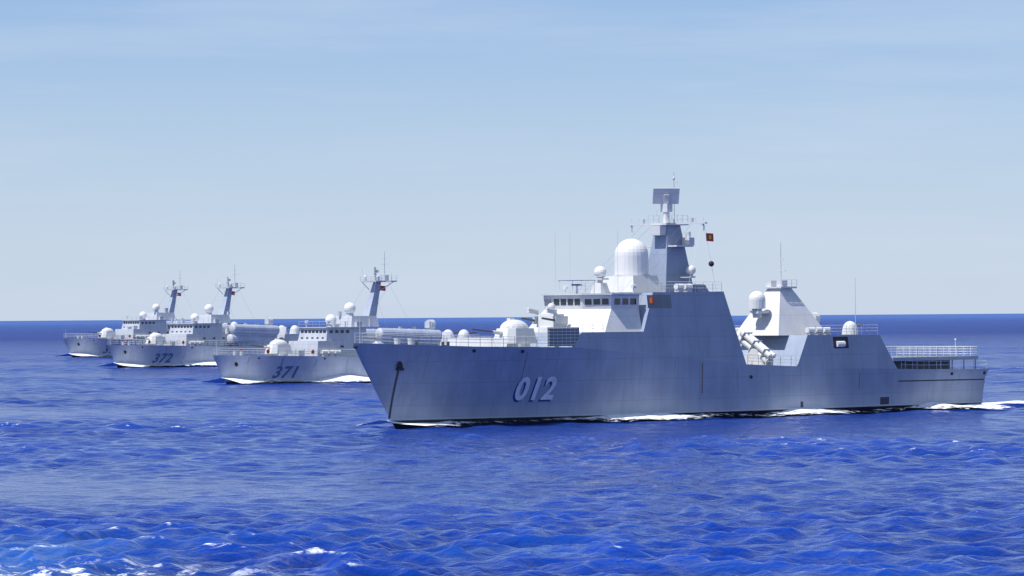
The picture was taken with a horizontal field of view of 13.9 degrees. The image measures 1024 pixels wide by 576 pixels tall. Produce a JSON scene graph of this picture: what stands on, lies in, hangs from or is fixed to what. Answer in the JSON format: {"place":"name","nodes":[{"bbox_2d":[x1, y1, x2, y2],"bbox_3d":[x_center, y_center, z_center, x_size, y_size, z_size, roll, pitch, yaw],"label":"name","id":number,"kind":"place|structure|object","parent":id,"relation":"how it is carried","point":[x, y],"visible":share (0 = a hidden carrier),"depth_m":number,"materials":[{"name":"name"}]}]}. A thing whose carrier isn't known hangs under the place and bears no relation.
{"place":"outdoors","nodes":[
{"label":"outdoors","id":0,"kind":"place"},
{"bbox_2d":[0,314,1023,575],"bbox_3d":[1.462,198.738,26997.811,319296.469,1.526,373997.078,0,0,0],"label":"sea","id":1,"kind":"structure","parent":0,"point":[180,470],"depth_m":292.39,"materials":[{"name":"liquid"}]},
{"bbox_2d":[63,274,242,356],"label":"corvette","id":2,"kind":"object","parent":1,"relation":"on","point":[145,325],"visible":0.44,"depth_m":1303.02,"materials":[{"name":"grey metal"}]},
{"bbox_2d":[107,266,300,367],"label":"corvette","id":3,"kind":"object","parent":1,"relation":"on","point":[195,339],"visible":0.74,"depth_m":1020.87,"materials":[{"name":"grey metal"}]},
{"bbox_2d":[213,251,478,383],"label":"corvette","id":4,"kind":"object","parent":1,"relation":"on","point":[317,353],"visible":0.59,"depth_m":744.70,"materials":[{"name":"grey metal"}]},
{"bbox_2d":[58,353,1023,425],"bbox_3d":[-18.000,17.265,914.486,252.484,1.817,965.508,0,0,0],"label":"wake foam","id":5,"kind":"object","parent":1,"relation":"on","point":[666,416],"visible":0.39,"depth_m":495.84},
{"bbox_2d":[353,172,988,428],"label":"frigate","id":6,"kind":"object","parent":1,"relation":"on","point":[638,331],"visible":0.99,"depth_m":463.10,"materials":[{"name":"grey metal"}]},
{"bbox_2d":[0,0,1023,320],"label":"sky","id":7,"kind":"structure","parent":0,"point":[490,149],"materials":[{"name":"blue"}]}
]}

